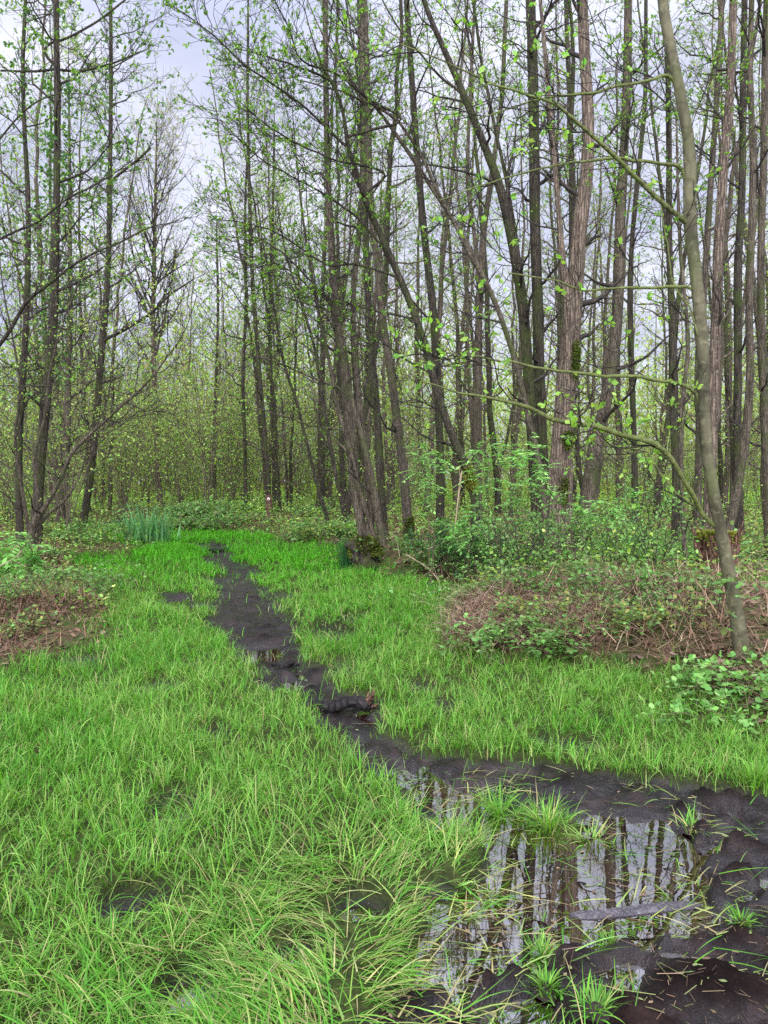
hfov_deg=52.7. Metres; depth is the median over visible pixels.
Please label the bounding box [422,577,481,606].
bramble bush
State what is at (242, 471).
leafy shrub
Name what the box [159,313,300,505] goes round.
leafy shrub
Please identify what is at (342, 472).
alder tree
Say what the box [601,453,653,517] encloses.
leafy shrub
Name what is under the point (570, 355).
tall alder
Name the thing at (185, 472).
leafy shrub
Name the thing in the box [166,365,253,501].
leafy shrub
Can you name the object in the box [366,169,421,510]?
alder tree
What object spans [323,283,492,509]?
leafy shrub
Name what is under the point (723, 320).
alder tree
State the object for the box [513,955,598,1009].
grass tussock
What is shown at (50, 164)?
alder tree
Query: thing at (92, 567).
bramble bush
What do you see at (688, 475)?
leafy shrub
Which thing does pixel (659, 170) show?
alder tree
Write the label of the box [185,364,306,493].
leafy shrub
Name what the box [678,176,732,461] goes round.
alder tree
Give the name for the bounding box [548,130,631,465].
alder tree
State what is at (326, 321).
alder tree
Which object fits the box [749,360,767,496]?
alder tree
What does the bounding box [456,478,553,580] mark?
thorny shrub
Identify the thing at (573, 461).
leafy shrub
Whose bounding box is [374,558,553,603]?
bramble bush
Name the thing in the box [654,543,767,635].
bramble bush
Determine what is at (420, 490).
leafy shrub
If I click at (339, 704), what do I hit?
fallen log
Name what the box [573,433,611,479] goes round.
leafy shrub
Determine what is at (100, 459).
leafy shrub
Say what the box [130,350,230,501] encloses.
leafy shrub
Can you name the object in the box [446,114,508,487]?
alder tree
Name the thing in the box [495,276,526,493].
alder tree
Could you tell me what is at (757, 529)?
bramble bush
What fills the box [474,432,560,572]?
rowan sapling
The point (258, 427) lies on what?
alder tree
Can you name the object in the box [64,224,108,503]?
alder tree
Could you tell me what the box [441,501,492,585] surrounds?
rowan sapling
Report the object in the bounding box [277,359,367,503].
leafy shrub
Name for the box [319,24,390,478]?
alder tree
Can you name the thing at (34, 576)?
bramble bush
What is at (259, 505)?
bramble bush
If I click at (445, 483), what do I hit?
leafy shrub
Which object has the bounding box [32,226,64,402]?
alder tree
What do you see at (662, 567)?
bramble bush
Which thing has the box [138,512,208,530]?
bramble bush
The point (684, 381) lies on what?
alder pole
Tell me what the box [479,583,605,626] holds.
bramble bush
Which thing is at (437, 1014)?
fallen straw
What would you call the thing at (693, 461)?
leafy shrub
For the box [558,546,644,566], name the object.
bramble bush
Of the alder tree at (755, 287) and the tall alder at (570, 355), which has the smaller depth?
the tall alder at (570, 355)
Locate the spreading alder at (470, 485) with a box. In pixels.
[163,0,481,572]
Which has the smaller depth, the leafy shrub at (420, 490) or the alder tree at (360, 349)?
the leafy shrub at (420, 490)
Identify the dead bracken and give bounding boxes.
[0,501,767,734]
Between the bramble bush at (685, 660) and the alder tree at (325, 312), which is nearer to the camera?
the bramble bush at (685, 660)
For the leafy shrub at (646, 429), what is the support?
on the ground at (446, 871)
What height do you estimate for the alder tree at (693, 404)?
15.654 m
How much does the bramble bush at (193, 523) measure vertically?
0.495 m
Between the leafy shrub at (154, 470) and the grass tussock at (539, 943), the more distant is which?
the leafy shrub at (154, 470)
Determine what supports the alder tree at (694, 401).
on the ground at (446, 871)
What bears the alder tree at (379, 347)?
on the ground at (446, 871)
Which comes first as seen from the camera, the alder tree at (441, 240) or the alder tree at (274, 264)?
the alder tree at (274, 264)
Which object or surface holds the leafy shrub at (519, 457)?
on the ground at (446, 871)
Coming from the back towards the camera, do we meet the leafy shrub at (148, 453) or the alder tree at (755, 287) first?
the leafy shrub at (148, 453)
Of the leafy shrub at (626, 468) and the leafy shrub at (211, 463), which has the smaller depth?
the leafy shrub at (211, 463)
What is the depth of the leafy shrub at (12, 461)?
28.06 m
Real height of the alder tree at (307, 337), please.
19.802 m
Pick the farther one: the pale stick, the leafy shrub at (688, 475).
the leafy shrub at (688, 475)
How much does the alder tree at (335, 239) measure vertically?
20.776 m
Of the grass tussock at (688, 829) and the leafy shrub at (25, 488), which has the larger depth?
the leafy shrub at (25, 488)
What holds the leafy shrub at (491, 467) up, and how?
on the ground at (446, 871)
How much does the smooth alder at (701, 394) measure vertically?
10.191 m
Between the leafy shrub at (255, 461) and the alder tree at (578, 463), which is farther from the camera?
the leafy shrub at (255, 461)
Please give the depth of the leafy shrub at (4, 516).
24.57 m
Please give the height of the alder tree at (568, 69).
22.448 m
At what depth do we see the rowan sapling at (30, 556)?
9.54 m
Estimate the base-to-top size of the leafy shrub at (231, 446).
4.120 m
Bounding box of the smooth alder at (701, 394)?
[335,0,751,663]
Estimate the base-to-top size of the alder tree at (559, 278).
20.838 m
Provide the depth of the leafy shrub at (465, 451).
37.55 m
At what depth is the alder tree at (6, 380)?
46.24 m
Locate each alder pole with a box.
[563,0,766,569]
[578,0,705,547]
[594,0,726,534]
[647,0,761,530]
[661,0,761,535]
[668,0,767,530]
[671,0,766,555]
[686,0,767,563]
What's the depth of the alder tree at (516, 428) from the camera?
25.01 m
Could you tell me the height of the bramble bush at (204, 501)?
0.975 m
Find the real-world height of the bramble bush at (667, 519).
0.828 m
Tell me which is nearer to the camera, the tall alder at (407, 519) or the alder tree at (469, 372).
the tall alder at (407, 519)
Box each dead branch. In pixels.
[0,539,26,566]
[406,554,439,580]
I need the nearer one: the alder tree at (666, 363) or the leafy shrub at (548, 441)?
the alder tree at (666, 363)
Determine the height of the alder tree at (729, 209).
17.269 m
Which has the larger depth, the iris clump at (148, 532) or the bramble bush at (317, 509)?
the bramble bush at (317, 509)
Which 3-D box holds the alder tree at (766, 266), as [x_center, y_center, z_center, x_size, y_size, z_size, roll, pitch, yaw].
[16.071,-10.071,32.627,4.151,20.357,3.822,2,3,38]
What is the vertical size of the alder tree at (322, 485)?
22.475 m
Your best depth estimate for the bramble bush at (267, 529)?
19.44 m
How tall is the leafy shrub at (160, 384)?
7.508 m
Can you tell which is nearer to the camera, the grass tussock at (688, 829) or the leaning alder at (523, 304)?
the grass tussock at (688, 829)
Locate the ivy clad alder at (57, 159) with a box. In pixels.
[0,0,172,544]
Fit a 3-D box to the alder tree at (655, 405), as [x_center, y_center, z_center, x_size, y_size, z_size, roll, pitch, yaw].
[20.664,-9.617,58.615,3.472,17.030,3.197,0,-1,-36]
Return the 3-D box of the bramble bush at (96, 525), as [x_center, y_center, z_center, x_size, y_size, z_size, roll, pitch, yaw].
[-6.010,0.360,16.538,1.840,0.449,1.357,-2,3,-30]
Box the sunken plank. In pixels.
[569,901,700,919]
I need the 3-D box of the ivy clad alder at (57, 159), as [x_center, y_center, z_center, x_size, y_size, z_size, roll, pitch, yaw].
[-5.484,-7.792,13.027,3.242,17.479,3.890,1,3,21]
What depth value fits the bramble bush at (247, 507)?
21.24 m
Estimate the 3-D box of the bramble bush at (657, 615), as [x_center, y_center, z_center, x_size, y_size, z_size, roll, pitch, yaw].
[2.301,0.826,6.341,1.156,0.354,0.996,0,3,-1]
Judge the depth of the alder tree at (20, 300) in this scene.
49.72 m
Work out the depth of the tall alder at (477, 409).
17.22 m
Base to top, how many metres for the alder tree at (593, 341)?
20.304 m
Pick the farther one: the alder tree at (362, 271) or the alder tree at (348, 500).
the alder tree at (362, 271)
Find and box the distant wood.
[0,243,767,497]
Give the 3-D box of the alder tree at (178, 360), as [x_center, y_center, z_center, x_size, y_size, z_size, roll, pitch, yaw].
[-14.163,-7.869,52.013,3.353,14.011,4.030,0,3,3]
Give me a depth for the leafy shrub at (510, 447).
44.09 m
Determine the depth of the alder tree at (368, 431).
24.75 m
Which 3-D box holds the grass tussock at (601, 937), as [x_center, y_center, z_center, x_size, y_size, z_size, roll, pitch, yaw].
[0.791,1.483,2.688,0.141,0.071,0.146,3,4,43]
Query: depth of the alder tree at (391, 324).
50.21 m
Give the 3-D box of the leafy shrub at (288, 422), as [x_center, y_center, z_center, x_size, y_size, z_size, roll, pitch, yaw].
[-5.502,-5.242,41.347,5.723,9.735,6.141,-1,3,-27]
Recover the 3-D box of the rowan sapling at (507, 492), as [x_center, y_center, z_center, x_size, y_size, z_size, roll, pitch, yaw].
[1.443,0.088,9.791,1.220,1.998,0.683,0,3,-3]
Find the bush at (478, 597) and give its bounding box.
[410,552,645,655]
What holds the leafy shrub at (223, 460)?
on the ground at (446, 871)
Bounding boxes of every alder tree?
[0,0,116,527]
[0,1,133,518]
[0,93,80,449]
[0,142,20,177]
[0,209,38,432]
[0,292,13,499]
[1,116,60,502]
[5,43,149,512]
[7,167,66,512]
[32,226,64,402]
[44,264,79,448]
[60,248,94,489]
[63,289,126,499]
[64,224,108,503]
[72,168,129,502]
[78,79,168,509]
[136,292,183,488]
[154,295,196,473]
[175,242,207,495]
[178,42,300,510]
[202,236,241,470]
[205,15,312,513]
[205,323,225,489]
[218,302,249,494]
[229,58,325,510]
[236,160,309,466]
[238,162,299,482]
[240,191,313,509]
[249,153,342,506]
[277,139,345,507]
[278,222,324,444]
[280,264,317,492]
[282,0,368,507]
[283,0,384,501]
[297,120,374,491]
[298,126,356,491]
[298,161,355,477]
[305,97,381,504]
[307,121,375,505]
[307,193,363,479]
[310,0,461,519]
[318,234,363,357]
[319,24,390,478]
[324,3,442,504]
[330,252,362,477]
[342,121,392,441]
[344,266,371,478]
[345,181,395,494]
[347,155,405,479]
[357,132,412,512]
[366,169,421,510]
[371,184,424,483]
[372,146,426,509]
[380,234,420,481]
[390,95,452,481]
[393,139,444,497]
[397,21,485,508]
[400,250,444,477]
[405,199,460,479]
[410,0,514,518]
[410,112,477,499]
[423,45,496,516]
[425,99,507,465]
[426,36,513,514]
[427,0,527,514]
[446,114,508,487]
[450,199,509,506]
[475,104,547,493]
[482,53,564,517]
[482,162,556,497]
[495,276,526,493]
[496,0,624,445]
[504,0,647,458]
[505,237,556,496]
[509,0,611,490]
[509,57,600,509]
[516,9,593,460]
[532,256,567,413]
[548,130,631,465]
[554,214,597,488]
[566,93,628,450]
[578,34,656,518]
[579,160,634,505]
[580,184,635,496]
[586,75,665,508]
[597,249,646,483]
[600,0,695,461]
[631,173,696,506]
[636,277,679,471]
[639,0,755,515]
[654,2,767,459]
[661,199,715,481]
[665,101,728,501]
[671,0,760,514]
[675,0,767,530]
[676,6,767,483]
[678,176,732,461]
[684,131,744,504]
[687,292,707,493]
[707,40,767,501]
[723,36,767,369]
[730,126,767,406]
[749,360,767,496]
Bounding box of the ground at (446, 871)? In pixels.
[0,483,767,1023]
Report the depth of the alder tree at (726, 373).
23.01 m
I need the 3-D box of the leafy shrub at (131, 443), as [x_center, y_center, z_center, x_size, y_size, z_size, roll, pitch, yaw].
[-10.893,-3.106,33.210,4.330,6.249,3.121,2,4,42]
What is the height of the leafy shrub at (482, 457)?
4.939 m
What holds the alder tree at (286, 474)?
on the ground at (446, 871)
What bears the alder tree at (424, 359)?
on the ground at (446, 871)
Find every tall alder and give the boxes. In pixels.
[283,0,423,544]
[305,0,404,537]
[386,0,557,530]
[387,0,460,540]
[451,0,670,559]
[501,0,611,489]
[573,0,713,552]
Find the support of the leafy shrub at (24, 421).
on the ground at (446, 871)
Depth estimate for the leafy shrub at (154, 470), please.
38.70 m
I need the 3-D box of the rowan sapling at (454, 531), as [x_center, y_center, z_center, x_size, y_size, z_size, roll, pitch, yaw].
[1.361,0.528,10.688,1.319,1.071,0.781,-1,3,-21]
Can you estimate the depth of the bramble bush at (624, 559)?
7.75 m
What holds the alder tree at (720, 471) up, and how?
on the ground at (446, 871)
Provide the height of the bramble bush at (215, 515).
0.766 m
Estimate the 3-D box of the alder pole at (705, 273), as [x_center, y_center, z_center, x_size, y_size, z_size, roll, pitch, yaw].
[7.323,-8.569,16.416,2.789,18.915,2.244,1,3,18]
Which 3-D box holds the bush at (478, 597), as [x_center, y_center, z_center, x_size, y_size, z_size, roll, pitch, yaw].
[1.405,0.808,7.388,2.473,0.783,2.597,0,3,0]
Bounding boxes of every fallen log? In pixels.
[209,547,238,552]
[271,660,299,667]
[301,688,379,713]
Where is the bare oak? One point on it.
(151, 243)
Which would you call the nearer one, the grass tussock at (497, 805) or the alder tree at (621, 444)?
the grass tussock at (497, 805)
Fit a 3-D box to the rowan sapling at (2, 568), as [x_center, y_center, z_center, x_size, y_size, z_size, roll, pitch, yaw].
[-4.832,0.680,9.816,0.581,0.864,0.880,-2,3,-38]
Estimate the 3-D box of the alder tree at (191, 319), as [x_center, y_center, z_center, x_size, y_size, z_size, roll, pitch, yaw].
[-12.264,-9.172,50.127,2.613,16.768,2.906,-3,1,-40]
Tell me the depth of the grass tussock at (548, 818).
3.59 m
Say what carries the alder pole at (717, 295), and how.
on the ground at (446, 871)
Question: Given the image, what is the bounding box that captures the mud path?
[104,517,767,1023]
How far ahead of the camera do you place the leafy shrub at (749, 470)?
34.86 m
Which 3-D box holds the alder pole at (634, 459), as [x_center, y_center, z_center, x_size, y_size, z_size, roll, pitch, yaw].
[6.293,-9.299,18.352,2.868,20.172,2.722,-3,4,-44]
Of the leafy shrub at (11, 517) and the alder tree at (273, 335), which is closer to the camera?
the leafy shrub at (11, 517)
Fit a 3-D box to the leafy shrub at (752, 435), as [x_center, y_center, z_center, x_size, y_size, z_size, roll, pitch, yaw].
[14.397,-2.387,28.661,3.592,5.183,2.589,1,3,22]
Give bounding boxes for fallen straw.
[353,765,767,1023]
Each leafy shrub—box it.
[0,189,174,535]
[0,291,80,515]
[0,322,107,525]
[0,323,80,515]
[0,327,119,514]
[0,342,61,504]
[0,345,141,525]
[0,358,31,459]
[0,375,91,495]
[0,397,103,533]
[0,407,31,514]
[0,410,47,520]
[3,450,56,511]
[9,339,167,505]
[29,304,203,505]
[56,398,125,507]
[57,441,83,505]
[77,390,148,508]
[77,426,129,509]
[79,430,140,503]
[81,393,186,517]
[87,331,171,496]
[88,340,180,500]
[89,335,198,506]
[90,377,170,501]
[97,370,164,497]
[100,383,171,496]
[101,308,208,504]
[103,243,280,508]
[121,379,187,502]
[123,343,201,494]
[124,417,184,494]
[126,397,236,504]
[128,269,302,504]
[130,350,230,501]
[133,433,183,494]
[134,378,204,499]
[146,373,237,499]
[150,394,228,495]
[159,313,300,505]
[160,400,201,497]
[161,409,234,504]
[162,435,205,500]
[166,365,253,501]
[177,397,253,499]
[177,401,257,500]
[178,377,296,503]
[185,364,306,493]
[188,351,278,493]
[188,377,252,494]
[194,364,281,503]
[195,363,291,499]
[198,403,255,498]
[221,438,262,499]
[225,422,268,499]
[237,321,317,502]
[242,447,288,491]
[243,401,278,492]
[259,364,336,505]
[268,395,316,499]
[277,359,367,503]
[279,399,330,488]
[283,450,315,497]
[284,356,337,496]
[289,436,316,496]
[293,416,336,497]
[295,377,337,481]
[299,400,361,507]
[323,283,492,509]
[324,381,394,487]
[367,371,457,507]
[370,442,399,492]
[384,441,416,506]
[393,391,468,508]
[410,468,421,498]
[424,456,451,506]
[426,441,450,494]
[444,405,498,502]
[450,416,502,490]
[465,429,510,500]
[482,425,528,508]
[482,441,506,493]
[488,420,528,490]
[494,410,527,489]
[505,387,578,502]
[518,398,573,476]
[548,432,584,482]
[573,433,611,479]
[582,408,643,501]
[595,361,694,519]
[601,424,640,489]
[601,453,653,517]
[603,417,671,511]
[604,421,647,488]
[605,448,652,492]
[623,443,671,501]
[624,452,652,491]
[628,458,671,508]
[665,425,722,511]
[666,451,717,510]
[667,403,702,502]
[685,432,724,495]
[717,436,760,494]
[719,369,760,516]
[721,406,759,506]
[722,400,760,462]
[744,452,760,488]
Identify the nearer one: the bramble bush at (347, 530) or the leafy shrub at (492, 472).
the bramble bush at (347, 530)
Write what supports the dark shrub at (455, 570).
on the ground at (446, 871)
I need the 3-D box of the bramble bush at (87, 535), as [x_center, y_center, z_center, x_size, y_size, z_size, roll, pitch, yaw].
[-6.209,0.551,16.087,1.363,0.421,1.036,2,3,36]
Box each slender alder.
[0,0,115,545]
[0,0,222,535]
[164,194,242,502]
[188,69,305,505]
[194,159,340,534]
[215,70,319,509]
[218,144,348,536]
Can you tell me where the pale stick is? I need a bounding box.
[454,469,461,535]
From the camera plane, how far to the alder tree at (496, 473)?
28.56 m
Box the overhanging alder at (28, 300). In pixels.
[0,20,227,434]
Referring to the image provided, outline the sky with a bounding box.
[0,0,767,481]
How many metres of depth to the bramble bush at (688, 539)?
15.39 m
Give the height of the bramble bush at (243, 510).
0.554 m
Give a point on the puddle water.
(606, 869)
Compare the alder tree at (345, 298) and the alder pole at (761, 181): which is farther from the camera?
the alder tree at (345, 298)
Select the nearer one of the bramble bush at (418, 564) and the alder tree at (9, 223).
the bramble bush at (418, 564)
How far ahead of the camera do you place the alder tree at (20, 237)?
39.04 m
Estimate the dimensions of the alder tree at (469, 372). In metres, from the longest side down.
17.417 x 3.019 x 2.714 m
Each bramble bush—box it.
[0,565,76,594]
[0,576,33,596]
[0,581,58,609]
[0,604,62,644]
[2,555,146,582]
[8,576,90,604]
[13,527,84,544]
[14,544,63,560]
[17,563,134,602]
[43,515,103,535]
[48,528,115,545]
[60,518,140,539]
[63,523,162,549]
[103,500,166,523]
[104,510,189,529]
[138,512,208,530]
[139,502,272,528]
[147,501,228,521]
[150,501,211,517]
[159,500,234,518]
[169,515,222,530]
[175,494,287,528]
[178,502,235,518]
[179,500,255,516]
[186,507,276,527]
[214,501,265,515]
[231,500,277,512]
[232,500,264,513]
[245,493,336,515]
[260,505,314,513]
[264,511,376,535]
[276,517,354,543]
[281,515,356,541]
[292,502,350,518]
[294,519,375,539]
[350,525,562,561]
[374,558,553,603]
[393,534,453,559]
[397,541,480,572]
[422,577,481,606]
[436,609,587,660]
[437,559,567,581]
[452,576,545,599]
[477,559,625,602]
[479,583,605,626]
[487,602,624,650]
[494,543,701,590]
[519,554,613,584]
[538,585,658,617]
[554,533,667,568]
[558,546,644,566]
[577,530,680,555]
[578,581,675,612]
[588,516,748,560]
[589,526,670,548]
[590,586,727,634]
[594,561,750,602]
[598,543,696,568]
[601,539,687,558]
[618,555,690,578]
[620,536,695,564]
[621,514,767,564]
[621,529,767,572]
[623,532,693,569]
[634,528,690,538]
[636,686,767,744]
[651,657,767,708]
[653,526,767,558]
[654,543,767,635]
[664,532,763,559]
[668,535,756,556]
[671,656,767,732]
[672,646,767,690]
[675,653,767,694]
[691,531,767,564]
[695,519,763,545]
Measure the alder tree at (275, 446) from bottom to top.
14.963 m
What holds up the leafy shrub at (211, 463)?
on the ground at (446, 871)
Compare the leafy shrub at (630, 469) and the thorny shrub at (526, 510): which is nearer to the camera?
the thorny shrub at (526, 510)
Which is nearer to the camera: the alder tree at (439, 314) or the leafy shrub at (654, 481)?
the alder tree at (439, 314)
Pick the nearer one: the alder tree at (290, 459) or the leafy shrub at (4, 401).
the leafy shrub at (4, 401)
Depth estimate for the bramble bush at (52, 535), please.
16.24 m
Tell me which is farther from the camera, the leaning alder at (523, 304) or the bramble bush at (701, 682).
the leaning alder at (523, 304)
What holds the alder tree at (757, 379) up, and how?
on the ground at (446, 871)
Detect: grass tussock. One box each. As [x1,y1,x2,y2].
[456,779,541,829]
[492,786,591,849]
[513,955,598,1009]
[514,929,560,969]
[556,812,628,849]
[561,969,629,1023]
[594,924,634,946]
[662,797,741,843]
[709,746,767,796]
[723,901,766,932]
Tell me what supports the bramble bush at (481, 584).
on the ground at (446, 871)
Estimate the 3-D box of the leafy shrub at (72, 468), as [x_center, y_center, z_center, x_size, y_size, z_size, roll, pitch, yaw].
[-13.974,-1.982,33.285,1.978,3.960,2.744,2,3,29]
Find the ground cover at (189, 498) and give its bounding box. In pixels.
[0,457,767,613]
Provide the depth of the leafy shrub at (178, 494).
27.44 m
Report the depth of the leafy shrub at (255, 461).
50.65 m
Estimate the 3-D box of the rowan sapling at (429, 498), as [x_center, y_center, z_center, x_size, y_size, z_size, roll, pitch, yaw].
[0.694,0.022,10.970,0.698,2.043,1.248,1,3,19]
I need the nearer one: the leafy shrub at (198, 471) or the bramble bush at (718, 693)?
the bramble bush at (718, 693)
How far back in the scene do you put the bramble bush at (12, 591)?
8.12 m
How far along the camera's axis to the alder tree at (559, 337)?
31.55 m
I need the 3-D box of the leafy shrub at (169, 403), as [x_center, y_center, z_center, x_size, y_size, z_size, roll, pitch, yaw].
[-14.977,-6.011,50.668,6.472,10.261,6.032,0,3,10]
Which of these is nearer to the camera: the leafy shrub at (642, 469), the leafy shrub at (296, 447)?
the leafy shrub at (642, 469)
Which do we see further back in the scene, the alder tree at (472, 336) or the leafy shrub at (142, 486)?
the leafy shrub at (142, 486)
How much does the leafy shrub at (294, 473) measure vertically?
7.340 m
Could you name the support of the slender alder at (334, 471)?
on the ground at (446, 871)
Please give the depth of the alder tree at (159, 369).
54.50 m
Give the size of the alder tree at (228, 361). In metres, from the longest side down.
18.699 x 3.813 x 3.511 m
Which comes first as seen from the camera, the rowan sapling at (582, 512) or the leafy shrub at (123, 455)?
the rowan sapling at (582, 512)
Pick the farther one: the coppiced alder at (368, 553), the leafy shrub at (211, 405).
the leafy shrub at (211, 405)
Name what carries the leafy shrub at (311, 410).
on the ground at (446, 871)
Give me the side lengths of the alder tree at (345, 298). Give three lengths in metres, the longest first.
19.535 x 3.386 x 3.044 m
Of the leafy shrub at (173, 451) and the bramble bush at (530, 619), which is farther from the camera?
the leafy shrub at (173, 451)
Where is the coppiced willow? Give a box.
[0,187,225,561]
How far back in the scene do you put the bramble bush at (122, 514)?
21.16 m
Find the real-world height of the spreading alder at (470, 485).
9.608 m
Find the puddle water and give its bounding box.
[120,589,767,1023]
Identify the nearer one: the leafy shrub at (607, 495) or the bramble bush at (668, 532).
the bramble bush at (668, 532)
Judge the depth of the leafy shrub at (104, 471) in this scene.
30.50 m
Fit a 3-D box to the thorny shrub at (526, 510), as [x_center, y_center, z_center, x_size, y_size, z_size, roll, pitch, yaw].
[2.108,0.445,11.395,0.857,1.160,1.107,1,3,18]
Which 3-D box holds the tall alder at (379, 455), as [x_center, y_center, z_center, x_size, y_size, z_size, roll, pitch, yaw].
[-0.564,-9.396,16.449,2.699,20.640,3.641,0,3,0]
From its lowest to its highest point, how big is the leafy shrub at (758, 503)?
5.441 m
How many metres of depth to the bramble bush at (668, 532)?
16.44 m
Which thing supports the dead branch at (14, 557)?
attached to the rowan sapling at (30, 556)
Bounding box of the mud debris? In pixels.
[249,610,767,1023]
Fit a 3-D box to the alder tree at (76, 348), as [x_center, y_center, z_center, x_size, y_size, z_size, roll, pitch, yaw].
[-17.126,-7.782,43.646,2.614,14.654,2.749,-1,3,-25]
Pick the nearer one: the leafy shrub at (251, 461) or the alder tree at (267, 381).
the alder tree at (267, 381)
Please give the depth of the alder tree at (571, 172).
18.54 m
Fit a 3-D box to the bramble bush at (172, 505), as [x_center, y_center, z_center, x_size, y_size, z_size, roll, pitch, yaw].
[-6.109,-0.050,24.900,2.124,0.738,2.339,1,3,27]
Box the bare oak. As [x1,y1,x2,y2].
[92,43,216,505]
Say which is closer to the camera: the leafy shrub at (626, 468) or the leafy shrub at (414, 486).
the leafy shrub at (626, 468)
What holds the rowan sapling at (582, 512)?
on the ground at (446, 871)
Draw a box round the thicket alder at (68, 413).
[0,20,142,532]
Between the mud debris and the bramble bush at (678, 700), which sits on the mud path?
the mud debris
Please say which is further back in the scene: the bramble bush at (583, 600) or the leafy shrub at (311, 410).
the leafy shrub at (311, 410)
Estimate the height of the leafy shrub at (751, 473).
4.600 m
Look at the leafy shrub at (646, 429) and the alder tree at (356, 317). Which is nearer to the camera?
the leafy shrub at (646, 429)
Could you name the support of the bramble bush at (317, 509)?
on the ground at (446, 871)
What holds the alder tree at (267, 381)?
on the ground at (446, 871)
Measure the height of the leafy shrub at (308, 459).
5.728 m
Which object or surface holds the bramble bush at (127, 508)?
on the ground at (446, 871)
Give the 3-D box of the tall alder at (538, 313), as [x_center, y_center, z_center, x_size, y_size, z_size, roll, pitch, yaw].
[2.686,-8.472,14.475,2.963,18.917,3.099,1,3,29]
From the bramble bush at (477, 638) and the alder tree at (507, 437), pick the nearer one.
the bramble bush at (477, 638)
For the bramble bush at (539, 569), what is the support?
on the ground at (446, 871)
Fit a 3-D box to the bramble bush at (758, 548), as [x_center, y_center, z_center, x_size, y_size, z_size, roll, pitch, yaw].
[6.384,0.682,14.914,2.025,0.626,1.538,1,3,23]
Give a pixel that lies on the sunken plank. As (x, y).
(640, 909)
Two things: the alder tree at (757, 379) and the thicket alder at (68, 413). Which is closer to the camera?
the thicket alder at (68, 413)
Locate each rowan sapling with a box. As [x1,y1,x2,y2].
[0,531,23,579]
[2,532,54,582]
[398,442,456,583]
[426,516,494,582]
[438,511,534,581]
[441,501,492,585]
[453,441,549,574]
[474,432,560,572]
[540,485,606,559]
[583,487,646,569]
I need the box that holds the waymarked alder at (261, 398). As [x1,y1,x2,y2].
[178,0,312,516]
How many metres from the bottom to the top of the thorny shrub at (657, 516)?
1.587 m
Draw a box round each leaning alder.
[244,0,549,565]
[362,0,559,549]
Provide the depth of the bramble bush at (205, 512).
23.50 m
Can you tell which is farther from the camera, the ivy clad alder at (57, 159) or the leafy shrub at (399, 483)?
the leafy shrub at (399, 483)
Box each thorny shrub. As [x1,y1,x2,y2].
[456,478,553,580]
[474,491,571,576]
[498,503,556,567]
[504,494,585,574]
[530,501,613,572]
[550,474,642,574]
[593,511,653,574]
[603,441,707,569]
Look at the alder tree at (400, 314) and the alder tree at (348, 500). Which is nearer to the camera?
the alder tree at (348, 500)
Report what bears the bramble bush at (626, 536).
on the ground at (446, 871)
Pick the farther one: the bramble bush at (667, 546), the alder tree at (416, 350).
the alder tree at (416, 350)
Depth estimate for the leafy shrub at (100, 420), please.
38.04 m
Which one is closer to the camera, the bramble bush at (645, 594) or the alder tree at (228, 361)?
the bramble bush at (645, 594)
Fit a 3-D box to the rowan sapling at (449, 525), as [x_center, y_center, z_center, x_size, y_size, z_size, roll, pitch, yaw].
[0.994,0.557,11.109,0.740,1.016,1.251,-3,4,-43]
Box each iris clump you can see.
[112,506,150,543]
[122,501,171,541]
[148,509,180,542]
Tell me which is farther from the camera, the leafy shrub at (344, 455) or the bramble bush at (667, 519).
the leafy shrub at (344, 455)
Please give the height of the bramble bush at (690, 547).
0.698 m
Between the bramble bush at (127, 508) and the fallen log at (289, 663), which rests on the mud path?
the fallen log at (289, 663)
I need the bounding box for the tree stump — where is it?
[691,520,743,581]
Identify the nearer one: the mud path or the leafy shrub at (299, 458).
the mud path
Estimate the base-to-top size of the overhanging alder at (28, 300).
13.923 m
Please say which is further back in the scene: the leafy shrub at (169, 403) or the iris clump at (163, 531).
the leafy shrub at (169, 403)
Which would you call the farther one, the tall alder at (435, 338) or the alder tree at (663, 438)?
the alder tree at (663, 438)
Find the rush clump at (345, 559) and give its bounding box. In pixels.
[328,527,356,570]
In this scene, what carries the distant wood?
on the ground at (446, 871)
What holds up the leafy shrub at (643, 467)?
on the ground at (446, 871)
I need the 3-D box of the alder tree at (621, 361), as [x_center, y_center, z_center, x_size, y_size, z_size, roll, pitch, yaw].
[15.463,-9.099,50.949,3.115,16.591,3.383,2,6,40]
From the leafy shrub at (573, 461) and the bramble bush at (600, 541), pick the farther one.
the leafy shrub at (573, 461)
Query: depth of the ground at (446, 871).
4.10 m
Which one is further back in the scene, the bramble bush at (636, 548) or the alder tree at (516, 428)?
the alder tree at (516, 428)
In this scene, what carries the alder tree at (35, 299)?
on the ground at (446, 871)
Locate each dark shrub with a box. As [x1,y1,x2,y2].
[405,519,471,575]
[423,516,504,581]
[461,523,542,578]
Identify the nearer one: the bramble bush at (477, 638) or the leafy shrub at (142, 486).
the bramble bush at (477, 638)
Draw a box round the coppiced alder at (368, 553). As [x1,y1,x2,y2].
[197,0,465,572]
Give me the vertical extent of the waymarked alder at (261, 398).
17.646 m
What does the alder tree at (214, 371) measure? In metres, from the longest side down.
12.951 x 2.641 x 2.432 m
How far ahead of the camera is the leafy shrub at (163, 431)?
29.02 m
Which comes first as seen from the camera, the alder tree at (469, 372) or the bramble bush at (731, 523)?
the bramble bush at (731, 523)
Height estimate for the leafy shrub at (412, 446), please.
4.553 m
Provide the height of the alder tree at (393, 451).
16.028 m

